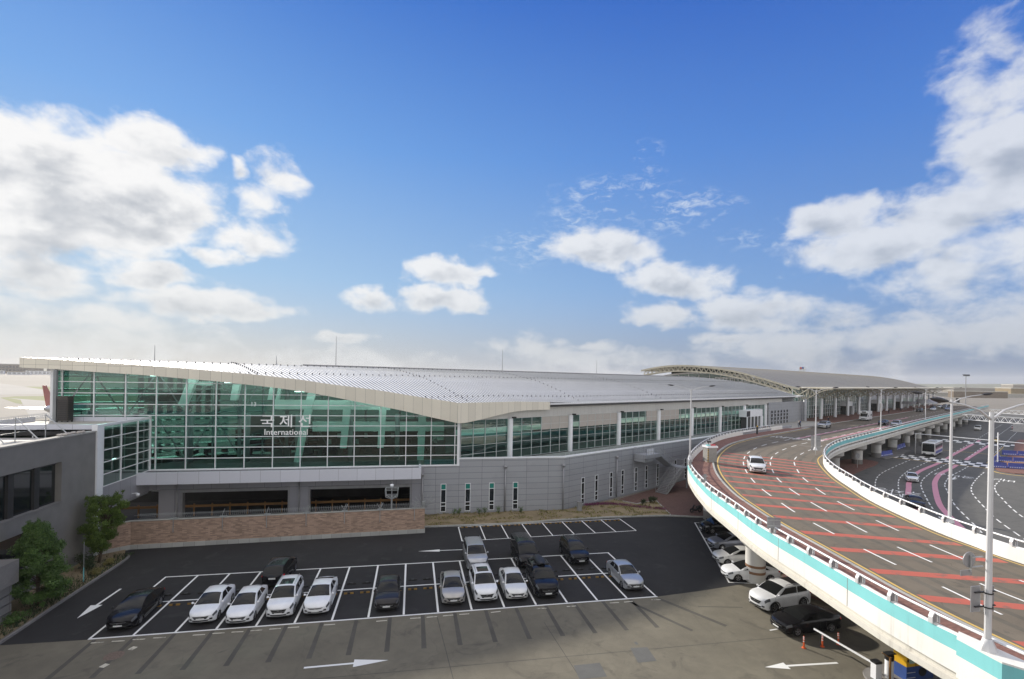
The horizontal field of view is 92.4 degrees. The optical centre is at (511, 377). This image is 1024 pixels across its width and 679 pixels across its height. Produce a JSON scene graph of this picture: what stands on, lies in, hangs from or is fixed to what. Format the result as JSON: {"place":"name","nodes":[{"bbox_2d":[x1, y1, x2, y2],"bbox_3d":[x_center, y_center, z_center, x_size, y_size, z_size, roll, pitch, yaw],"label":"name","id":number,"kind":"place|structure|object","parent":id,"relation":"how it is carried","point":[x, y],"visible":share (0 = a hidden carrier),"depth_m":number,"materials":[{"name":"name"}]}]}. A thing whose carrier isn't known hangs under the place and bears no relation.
{"place":"outdoors","nodes":[
{"label":"outdoors","id":0,"kind":"place"},
{"bbox_2d":[0,364,43,372],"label":"building","id":1,"kind":"structure","parent":0,"point":[11,367],"depth_m":1886.17,"materials":[{"name":"white concrete"}]},
{"bbox_2d":[2,396,44,403],"bbox_3d":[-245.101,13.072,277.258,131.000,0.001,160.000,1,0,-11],"label":"airplane","id":2,"kind":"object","parent":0,"point":[17,400],"depth_m":293.92,"materials":[{"name":"white metal"}]},
{"bbox_2d":[121,495,409,521],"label":"service floor","id":3,"kind":"structure","parent":0,"point":[130,514],"depth_m":64.86,"materials":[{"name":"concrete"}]},
{"bbox_2d":[120,498,409,517],"bbox_3d":[-30.465,16.198,61.391,37.000,1.500,0.250,1,0,-11],"label":"guard rail","id":4,"kind":"object","parent":3,"relation":"on","point":[212,505],"visible":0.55,"depth_m":61.20,"materials":[{"name":"metal"}]},
{"bbox_2d":[0,373,1023,639],"bbox_3d":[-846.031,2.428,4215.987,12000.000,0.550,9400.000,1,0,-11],"label":"ground","id":5,"kind":"structure","parent":0,"point":[44,379],"depth_m":502.26,"materials":[{"name":"concrete"}]},
{"bbox_2d":[0,383,43,394],"bbox_3d":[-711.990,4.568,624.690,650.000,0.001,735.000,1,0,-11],"label":"runway","id":6,"kind":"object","parent":5,"relation":"on","point":[6,389],"visible":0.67,"depth_m":404.91,"materials":[{"name":"grey concrete"}]},
{"bbox_2d":[4,385,49,412],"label":"parked airliner","id":7,"kind":"object","parent":5,"relation":"on","point":[46,391],"visible":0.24,"depth_m":161.89,"materials":[{"name":"metal"}]},
{"bbox_2d":[12,398,49,418],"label":"runway","id":8,"kind":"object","parent":5,"relation":"on","point":[26,403],"visible":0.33,"depth_m":231.71,"materials":[{"name":"grey concrete"}]},
{"bbox_2d":[0,555,129,643],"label":"kerb","id":9,"kind":"structure","parent":5,"relation":"on","point":[7,637],"depth_m":36.56,"materials":[{"name":"concrete"}]},
{"bbox_2d":[0,550,134,638],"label":"planting strip","id":10,"kind":"object","parent":5,"relation":"on","point":[16,605],"visible":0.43,"depth_m":39.63,"materials":[{"name":"plant"}]},
{"bbox_2d":[1,609,31,626],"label":"shrub","id":11,"kind":"object","parent":10,"relation":"on","point":[10,619],"visible":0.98,"depth_m":33.47,"materials":[{"name":"green plant"}]},
{"bbox_2d":[6,517,74,607],"bbox_3d":[-34.944,13.523,36.175,4.712,6.504,3.952,1,0,33],"label":"leafy tree","id":12,"kind":"object","parent":10,"relation":"on","point":[36,545],"visible":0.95,"depth_m":35.73,"materials":[{"name":"green plant"}]},
{"bbox_2d":[73,552,97,570],"bbox_3d":[-37.293,16.006,42.925,2.073,1.692,1.579,1,0,-11],"label":"dark shrub","id":13,"kind":"object","parent":10,"relation":"on","point":[89,562],"visible":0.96,"depth_m":42.77,"materials":[{"name":"green plant"}]},
{"bbox_2d":[77,489,129,562],"bbox_3d":[-37.030,13.497,44.764,3.316,6.500,4.115,1,0,29],"label":"leafy tree","id":14,"kind":"object","parent":10,"relation":"on","point":[107,518],"visible":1,"depth_m":44.08,"materials":[{"name":"green plant"}]},
{"bbox_2d":[0,517,767,644],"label":"new asphalt lot","id":15,"kind":"structure","parent":5,"relation":"on","point":[664,556],"depth_m":44.38,"materials":[{"name":"black asphalt"}]},
{"bbox_2d":[106,587,164,629],"bbox_3d":[-26.891,16.271,35.182,2.150,1.479,4.994,1,0,-13],"label":"parked sedan","id":16,"kind":"object","parent":15,"relation":"on","point":[133,608],"visible":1,"depth_m":34.25,"materials":[{"name":"black paint"}]},
{"bbox_2d":[189,584,234,623],"bbox_3d":[-21.970,16.361,36.067,2.113,1.479,4.794,1,0,-12],"label":"parked sedan","id":17,"kind":"object","parent":15,"relation":"on","point":[210,605],"visible":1,"depth_m":35.10,"materials":[{"name":"white paint"}]},
{"bbox_2d":[226,584,267,623],"bbox_3d":[-19.420,16.407,36.069,2.113,1.479,4.794,1,0,-12],"label":"parked sedan","id":18,"kind":"object","parent":15,"relation":"on","point":[248,602],"visible":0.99,"depth_m":35.07,"materials":[{"name":"white paint"}]},
{"bbox_2d":[101,501,424,553],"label":"perimeter wall","id":19,"kind":"structure","parent":15,"relation":"on","point":[173,531],"depth_m":50.98,"materials":[{"name":"brick"}]},
{"bbox_2d":[261,556,296,585],"bbox_3d":[-19.927,16.283,42.163,2.169,1.709,4.744,1,0,-10],"label":"parked suv","id":20,"kind":"object","parent":15,"relation":"on","point":[275,569],"visible":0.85,"depth_m":40.39,"materials":[{"name":"black paint"}]},
{"bbox_2d":[265,574,303,617],"bbox_3d":[-17.060,16.305,37.026,2.169,1.769,4.744,1,0,-12],"label":"parked suv","id":21,"kind":"object","parent":15,"relation":"on","point":[286,596],"visible":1,"depth_m":36.01,"materials":[{"name":"white paint"}]},
{"bbox_2d":[303,576,337,613],"bbox_3d":[-14.657,16.494,37.739,2.150,1.479,4.994,1,0,-11],"label":"parked sedan","id":22,"kind":"object","parent":15,"relation":"on","point":[320,596],"visible":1,"depth_m":36.61,"materials":[{"name":"white paint"}]},
{"bbox_2d":[374,574,401,609],"bbox_3d":[-9.706,16.574,38.477,2.094,1.499,4.894,1,0,-11],"label":"parked sedan","id":23,"kind":"object","parent":15,"relation":"on","point":[387,591],"visible":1,"depth_m":37.37,"materials":[{"name":"grey paint"}]},
{"bbox_2d":[439,570,465,603],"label":"parked sedan","id":24,"kind":"object","parent":15,"relation":"on","point":[452,588],"visible":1,"depth_m":38.45,"materials":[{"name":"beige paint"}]},
{"bbox_2d":[78,519,838,668],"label":"parking lines","id":25,"kind":"object","parent":15,"relation":"on","point":[355,663],"visible":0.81,"depth_m":38.23,"materials":[{"name":"white paint"}]},
{"bbox_2d":[462,536,487,569],"bbox_3d":[-3.506,16.502,46.478,2.234,1.869,5.024,1,0,-11],"label":"parked suv","id":26,"kind":"object","parent":15,"relation":"on","point":[474,551],"visible":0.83,"depth_m":45.51,"materials":[{"name":"silver paint"}]},
{"bbox_2d":[469,562,497,601],"bbox_3d":[-2.385,16.572,40.124,2.169,1.769,4.744,1,0,-12],"label":"parked suv","id":27,"kind":"object","parent":15,"relation":"on","point":[482,584],"visible":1,"depth_m":39.02,"materials":[{"name":"white paint"}]},
{"bbox_2d":[499,567,527,599],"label":"parked sedan","id":28,"kind":"object","parent":15,"relation":"on","point":[512,581],"visible":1,"depth_m":39.47,"materials":[{"name":"paint"}]},
{"bbox_2d":[510,532,538,567],"bbox_3d":[1.171,16.532,47.314,2.215,1.979,5.144,1,0,-11],"label":"parked van","id":29,"kind":"object","parent":15,"relation":"on","point":[523,548],"visible":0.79,"depth_m":46.24,"materials":[{"name":"black paint"}]},
{"bbox_2d":[525,554,558,596],"bbox_3d":[2.492,16.457,41.245,2.234,2.177,5.024,1,0,-10],"label":"parked suv","id":30,"kind":"object","parent":15,"relation":"on","point":[541,577],"visible":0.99,"depth_m":40.18,"materials":[{"name":"black paint"}]},
{"bbox_2d":[559,534,589,563],"bbox_3d":[6.090,16.726,48.199,2.169,1.769,4.744,1,0,-11],"label":"parked suv","id":31,"kind":"object","parent":15,"relation":"on","point":[573,549],"visible":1,"depth_m":47.20,"materials":[{"name":"black paint"}]},
{"bbox_2d":[606,559,643,589],"bbox_3d":[9.822,16.930,42.804,2.094,1.499,4.894,1,0,-10],"label":"parked sedan","id":32,"kind":"object","parent":15,"relation":"on","point":[623,573],"visible":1,"depth_m":41.91,"materials":[{"name":"silver paint"}]},
{"bbox_2d":[699,517,730,533],"bbox_3d":[24.291,17.088,57.359,4.744,1.709,2.169,1,0,-7],"label":"parked suv","id":33,"kind":"object","parent":15,"relation":"on","point":[712,525],"visible":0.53,"depth_m":56.42,"materials":[{"name":"black paint"}]},
{"bbox_2d":[707,532,744,548],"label":"parked sedan","id":34,"kind":"object","parent":15,"relation":"on","point":[724,540],"visible":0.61,"depth_m":51.17,"materials":[{"name":"blue paint"}]},
{"bbox_2d":[712,545,744,563],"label":"parked sedan","id":35,"kind":"object","parent":15,"relation":"on","point":[727,555],"visible":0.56,"depth_m":46.99,"materials":[{"name":"paint"}]},
{"bbox_2d":[720,560,780,581],"bbox_3d":[21.277,17.148,43.904,4.994,1.479,2.150,1,0,-1],"label":"parked sedan","id":36,"kind":"object","parent":15,"relation":"on","point":[737,571],"visible":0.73,"depth_m":43.10,"materials":[{"name":"white paint"}]},
{"bbox_2d":[0,357,805,555],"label":"airport terminal","id":37,"kind":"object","parent":5,"relation":"on","point":[172,437],"visible":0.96,"depth_m":64.66,"materials":[{"name":"metal"}]},
{"bbox_2d":[56,396,74,421],"bbox_3d":[-48.409,3.365,53.150,1.120,2.790,1.080,1,0,-11],"label":"cooling unit","id":38,"kind":"object","parent":37,"relation":"on","point":[65,407],"visible":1,"depth_m":52.73,"materials":[{"name":"metal"}]},
{"bbox_2d":[52,369,123,436],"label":"airside window","id":39,"kind":"structure","parent":37,"relation":"in","point":[108,385],"depth_m":55.66,"materials":[{"name":"green glass"}]},
{"bbox_2d":[93,372,124,416],"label":"window","id":40,"kind":"structure","parent":37,"relation":"in","point":[94,381],"depth_m":54.69,"materials":[{"name":"white metal"}]},
{"bbox_2d":[119,420,137,480],"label":"window","id":41,"kind":"structure","parent":37,"relation":"in","point":[120,460],"depth_m":50.15,"materials":[{"name":"white metal"}]},
{"bbox_2d":[123,374,155,470],"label":"window","id":42,"kind":"structure","parent":37,"relation":"in","point":[126,375],"depth_m":55.29,"materials":[{"name":"white metal"}]},
{"bbox_2d":[136,418,149,472],"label":"window","id":43,"kind":"structure","parent":37,"relation":"in","point":[137,433],"depth_m":53.10,"materials":[{"name":"white metal"}]},
{"bbox_2d":[123,374,184,463],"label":"airside window","id":44,"kind":"structure","parent":37,"relation":"in","point":[166,436],"depth_m":60.15,"materials":[{"name":"green glass"}]},
{"bbox_2d":[154,376,185,469],"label":"window","id":45,"kind":"structure","parent":37,"relation":"in","point":[156,411],"depth_m":55.92,"materials":[{"name":"white metal"}]},
{"bbox_2d":[185,379,215,468],"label":"window","id":46,"kind":"structure","parent":37,"relation":"in","point":[187,383],"depth_m":56.54,"materials":[{"name":"white metal"}]},
{"bbox_2d":[184,379,238,461],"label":"airside window","id":47,"kind":"structure","parent":37,"relation":"in","point":[202,393],"depth_m":63.67,"materials":[{"name":"green glass"}]},
{"bbox_2d":[214,381,244,468],"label":"window","id":48,"kind":"structure","parent":37,"relation":"in","point":[217,383],"depth_m":57.13,"materials":[{"name":"white metal"}]},
{"bbox_2d":[243,384,272,467],"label":"window","id":49,"kind":"structure","parent":37,"relation":"in","point":[245,415],"depth_m":57.71,"materials":[{"name":"white metal"}]},
{"bbox_2d":[237,384,286,456],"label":"airside window","id":50,"kind":"structure","parent":37,"relation":"in","point":[257,443],"depth_m":67.33,"materials":[{"name":"green glass"}]},
{"bbox_2d":[272,388,300,467],"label":"window","id":51,"kind":"structure","parent":37,"relation":"in","point":[273,436],"depth_m":58.34,"materials":[{"name":"white metal"}]},
{"bbox_2d":[284,389,330,451],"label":"airside window","id":52,"kind":"structure","parent":37,"relation":"in","point":[289,394],"depth_m":71.59,"materials":[{"name":"green glass"}]},
{"bbox_2d":[300,391,327,466],"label":"window","id":53,"kind":"structure","parent":37,"relation":"in","point":[301,415],"depth_m":59.00,"materials":[{"name":"white metal"}]},
{"bbox_2d":[327,396,354,466],"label":"window","id":54,"kind":"structure","parent":37,"relation":"in","point":[328,396],"depth_m":59.57,"materials":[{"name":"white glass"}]},
{"bbox_2d":[327,396,364,421],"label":"airside window","id":55,"kind":"structure","parent":37,"relation":"in","point":[333,412],"depth_m":74.99,"materials":[{"name":"green glass"}]},
{"bbox_2d":[353,401,379,466],"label":"window","id":56,"kind":"structure","parent":37,"relation":"in","point":[355,401],"depth_m":60.17,"materials":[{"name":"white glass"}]},
{"bbox_2d":[365,408,398,420],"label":"airside window","id":57,"kind":"structure","parent":37,"relation":"in","point":[390,414],"depth_m":79.15,"materials":[{"name":"green glass"}]},
{"bbox_2d":[380,406,405,465],"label":"window","id":58,"kind":"structure","parent":37,"relation":"in","point":[381,406],"depth_m":60.89,"materials":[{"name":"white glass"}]},
{"bbox_2d":[460,418,507,457],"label":"window","id":59,"kind":"structure","parent":37,"relation":"in","point":[484,444],"depth_m":65.39,"materials":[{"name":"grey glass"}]},
{"bbox_2d":[511,415,568,456],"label":"window","id":60,"kind":"structure","parent":37,"relation":"in","point":[561,421],"depth_m":73.67,"materials":[{"name":"grey glass"}]},
{"bbox_2d":[573,412,616,449],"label":"window","id":61,"kind":"structure","parent":37,"relation":"in","point":[602,419],"depth_m":81.08,"materials":[{"name":"grey glass"}]},
{"bbox_2d":[619,410,656,443],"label":"window","id":62,"kind":"structure","parent":37,"relation":"in","point":[651,415],"depth_m":90.65,"materials":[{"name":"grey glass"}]},
{"bbox_2d":[661,408,689,438],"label":"window","id":63,"kind":"structure","parent":37,"relation":"in","point":[669,414],"depth_m":96.42,"materials":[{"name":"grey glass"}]},
{"bbox_2d":[693,407,718,434],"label":"window","id":64,"kind":"structure","parent":37,"relation":"in","point":[706,407],"depth_m":105.73,"materials":[{"name":"grey glass"}]},
{"bbox_2d":[0,572,893,678],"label":"old asphalt lot","id":65,"kind":"structure","parent":5,"relation":"on","point":[751,658],"depth_m":31.57,"materials":[{"name":"grey asphalt"}]},
{"bbox_2d":[0,431,96,624],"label":"office building","id":66,"kind":"structure","parent":65,"relation":"on","point":[51,480],"depth_m":40.24,"materials":[{"name":"concrete"}]},
{"bbox_2d":[0,475,5,520],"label":"window","id":67,"kind":"structure","parent":66,"relation":"in","point":[2,479],"depth_m":36.23,"materials":[{"name":"black glass"}]},
{"bbox_2d":[0,532,29,568],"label":"window","id":68,"kind":"structure","parent":66,"relation":"in","point":[9,543],"depth_m":36.86,"materials":[{"name":"black glass"}]},
{"bbox_2d":[4,469,32,519],"bbox_3d":[-37.889,8.872,37.742,0.220,3.480,2.550,1,0,-11],"label":"window","id":69,"kind":"structure","parent":66,"relation":"in","point":[18,485],"depth_m":37.63,"materials":[{"name":"black glass"}]},
{"bbox_2d":[31,463,55,509],"bbox_3d":[-38.400,8.863,40.292,0.220,3.480,2.550,1,0,-11],"label":"window","id":70,"kind":"structure","parent":66,"relation":"in","point":[43,478],"depth_m":40.18,"materials":[{"name":"black glass"}]},
{"bbox_2d":[92,599,660,667],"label":"faded lines","id":71,"kind":"object","parent":65,"relation":"on","point":[105,664],"visible":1,"depth_m":33.38,"materials":[{"name":"paint"}]},
{"bbox_2d":[45,598,837,678],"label":"sealed strips","id":72,"kind":"object","parent":65,"relation":"on","point":[278,641],"visible":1,"depth_m":32.80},
{"bbox_2d":[574,642,655,678],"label":"asphalt patch","id":73,"kind":"object","parent":65,"relation":"on","point":[596,670],"visible":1,"depth_m":29.91,"materials":[{"name":"grey asphalt"}]},
{"bbox_2d":[749,575,810,612],"bbox_3d":[21.097,16.949,38.717,5.024,1.869,2.234,1,0,-19],"label":"parked suv","id":74,"kind":"object","parent":65,"relation":"on","point":[773,595],"visible":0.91,"depth_m":38.01,"materials":[{"name":"white paint"}]},
{"bbox_2d":[770,604,841,636],"bbox_3d":[20.959,17.142,35.069,4.994,1.479,2.150,1,0,-13],"label":"parked sedan","id":75,"kind":"object","parent":65,"relation":"on","point":[796,620],"visible":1,"depth_m":34.44,"materials":[{"name":"black paint"}]},
{"bbox_2d":[863,664,941,678],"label":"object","id":76,"kind":"structure","parent":65,"relation":"on","point":[866,673],"depth_m":29.31,"materials":[{"name":"concrete"}]},
{"bbox_2d":[814,628,881,678],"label":"barrier gate","id":77,"kind":"structure","parent":76,"relation":"on","point":[876,669],"depth_m":29.05,"materials":[{"name":"white plastic"}]},
{"bbox_2d":[882,651,896,678],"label":"ticket terminal","id":78,"kind":"object","parent":76,"relation":"on","point":[889,656],"visible":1,"depth_m":28.98,"materials":[{"name":"black plastic"}]},
{"bbox_2d":[894,650,932,678],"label":"payment kiosk","id":79,"kind":"object","parent":76,"relation":"on","point":[905,667],"visible":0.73,"depth_m":28.96,"materials":[{"name":"yellow paint"}]},
{"bbox_2d":[425,499,669,525],"bbox_3d":[5.243,17.458,64.555,33.300,0.001,9.300,1,0,-11],"label":"planting bed","id":80,"kind":"object","parent":5,"relation":"on","point":[508,514],"visible":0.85,"depth_m":62.52,"materials":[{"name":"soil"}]},
{"bbox_2d":[425,499,702,527],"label":"kerb","id":81,"kind":"structure","parent":5,"relation":"on","point":[670,515],"depth_m":61.01,"materials":[{"name":"grey concrete"}]},
{"bbox_2d":[0,0,1023,383],"label":"sky","id":82,"kind":"structure","parent":0,"point":[630,187],"materials":[{"name":"blue"}]},
{"bbox_2d":[44,369,1023,387],"bbox_3d":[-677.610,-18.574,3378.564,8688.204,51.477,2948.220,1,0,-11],"label":"hills","id":83,"kind":"structure","parent":0,"point":[967,385],"depth_m":3213.26,"materials":[{"name":"plant"}]},
{"bbox_2d":[618,480,702,515],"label":"paved plaza","id":84,"kind":"structure","parent":0,"point":[679,498],"depth_m":72.03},
{"bbox_2d":[634,446,687,493],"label":"outdoor staircase","id":85,"kind":"structure","parent":84,"relation":"on","point":[650,455],"depth_m":77.20,"materials":[{"name":"grey metal"}]},
{"bbox_2d":[920,439,942,455],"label":"coach","id":86,"kind":"object","parent":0,"point":[931,447],"visible":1,"depth_m":121.38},
{"bbox_2d":[840,412,1023,547],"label":"road","id":87,"kind":"structure","parent":0,"point":[972,508],"depth_m":91.70,"materials":[{"name":"grey asphalt"}]},
{"bbox_2d":[687,404,1023,678],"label":"elevated road bridge","id":88,"kind":"structure","parent":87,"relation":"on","point":[931,644],"depth_m":30.32,"materials":[{"name":"teal paint"}]},
{"bbox_2d":[767,517,780,533],"bbox_3d":[17.696,9.974,33.157,0.865,1.100,0.085,1,0,6],"label":"sign board","id":89,"kind":"object","parent":88,"relation":"attached to","point":[772,522],"visible":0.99,"depth_m":33.14,"materials":[{"name":"grey metal"}]},
{"bbox_2d":[692,404,1023,659],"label":"elevated sidewalk","id":90,"kind":"structure","parent":88,"relation":"on","point":[701,466],"depth_m":40.88,"materials":[{"name":"concrete"}]},
{"bbox_2d":[702,441,717,461],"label":"guard booth","id":91,"kind":"object","parent":90,"relation":"on","point":[709,452],"visible":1,"depth_m":67.10,"materials":[{"name":"white paint"}]},
{"bbox_2d":[763,421,818,427],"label":"granite paving","id":92,"kind":"structure","parent":90,"relation":"on","point":[795,424],"depth_m":130.86,"materials":[{"name":"grey stone"}]},
{"bbox_2d":[641,365,953,420],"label":"arched terminal","id":93,"kind":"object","parent":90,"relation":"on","point":[852,394],"visible":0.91,"depth_m":183.84,"materials":[{"name":"metal"}]},
{"bbox_2d":[662,372,796,400],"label":"roof truss","id":94,"kind":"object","parent":93,"relation":"in","point":[688,373],"depth_m":169.16,"materials":[{"name":"metal"}]},
{"bbox_2d":[714,405,1023,649],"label":"elevated road","id":95,"kind":"structure","parent":88,"relation":"on","point":[998,626],"depth_m":39.92,"materials":[{"name":"brown asphalt"}]},
{"bbox_2d":[747,455,766,472],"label":"driving suv","id":96,"kind":"object","parent":95,"relation":"on","point":[756,464],"visible":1,"depth_m":60.60,"materials":[{"name":"white paint"}]},
{"bbox_2d":[712,408,1023,651],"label":"kerb","id":97,"kind":"structure","parent":95,"relation":"on","point":[912,597],"depth_m":31.08,"materials":[{"name":"white concrete"}]},
{"bbox_2d":[717,428,1023,649],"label":"edge lines","id":98,"kind":"object","parent":95,"relation":"on","point":[864,567],"visible":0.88,"depth_m":33.55,"materials":[{"name":"yellow paint"}]},
{"bbox_2d":[720,452,1023,645],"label":"red bands","id":99,"kind":"object","parent":95,"relation":"on","point":[959,600],"visible":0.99,"depth_m":36.12,"materials":[{"name":"paint"}]},
{"bbox_2d":[724,407,1023,646],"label":"lane markings","id":100,"kind":"object","parent":95,"relation":"on","point":[999,634],"visible":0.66,"depth_m":36.74,"materials":[{"name":"white paint"}]},
{"bbox_2d":[743,410,1023,613],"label":"lane lines","id":101,"kind":"object","parent":95,"relation":"on","point":[876,520],"visible":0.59,"depth_m":37.75,"materials":[{"name":"white paint"}]},
{"bbox_2d":[912,391,992,523],"bbox_3d":[32.823,5.923,36.694,5.900,9.750,0.600,1,0,3],"label":"street lamp","id":102,"kind":"object","parent":88,"relation":"on","point":[948,520],"visible":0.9,"depth_m":36.63,"materials":[{"name":"metal"}]},
{"bbox_2d":[930,397,1023,653],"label":"street lamp","id":103,"kind":"object","parent":88,"relation":"on","point":[986,644],"visible":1,"depth_m":18.91,"materials":[{"name":"metal"}]},
{"bbox_2d":[960,552,983,575],"bbox_3d":[17.891,7.227,19.103,1.050,0.900,0.090,1,0,-11],"label":"round sign","id":104,"kind":"object","parent":103,"relation":"attached to","point":[969,559],"visible":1,"depth_m":19.07,"materials":[{"name":"grey metal"}]},
{"bbox_2d":[970,585,995,611],"bbox_3d":[18.423,8.637,19.041,1.280,1.100,0.430,1,0,-11],"label":"sign board","id":105,"kind":"object","parent":103,"relation":"attached to","point":[975,596],"visible":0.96,"depth_m":19.04,"materials":[{"name":"grey metal"}]},
{"bbox_2d":[840,459,877,476],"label":"traffic island","id":106,"kind":"structure","parent":87,"relation":"on","point":[847,465],"depth_m":104.69,"materials":[{"name":"brick"}]},
{"bbox_2d":[904,494,925,507],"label":"driving sedan","id":107,"kind":"object","parent":87,"relation":"on","point":[917,500],"visible":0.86,"depth_m":70.15,"materials":[{"name":"grey paint"}]},
{"bbox_2d":[893,455,987,467],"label":"speed table","id":108,"kind":"object","parent":87,"relation":"on","point":[921,459],"visible":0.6,"depth_m":114.19,"materials":[{"name":"white paint"}]},
{"bbox_2d":[894,454,987,467],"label":"speed table squares","id":109,"kind":"structure","parent":108,"relation":"on","point":[937,460],"depth_m":114.55,"materials":[{"name":"white paint"}]},
{"bbox_2d":[905,440,987,528],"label":"pink lane guides","id":110,"kind":"object","parent":87,"relation":"on","point":[938,501],"visible":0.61,"depth_m":87.38,"materials":[{"name":"paint"}]},
{"bbox_2d":[875,426,1022,535],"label":"lane lines","id":111,"kind":"object","parent":87,"relation":"on","point":[955,478],"visible":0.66,"depth_m":84.63,"materials":[{"name":"white paint"}]},
{"bbox_2d":[995,439,1023,474],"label":"traffic island","id":112,"kind":"structure","parent":87,"relation":"on","point":[1019,447],"depth_m":121.09,"materials":[{"name":"brick"}]},
{"bbox_2d":[942,387,994,391],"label":"building","id":113,"kind":"structure","parent":0,"point":[972,389],"depth_m":1390.87,"materials":[{"name":"concrete"}]},
{"bbox_2d":[947,390,1007,397],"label":"building","id":114,"kind":"structure","parent":0,"point":[995,394],"depth_m":761.08,"materials":[{"name":"grey concrete"}]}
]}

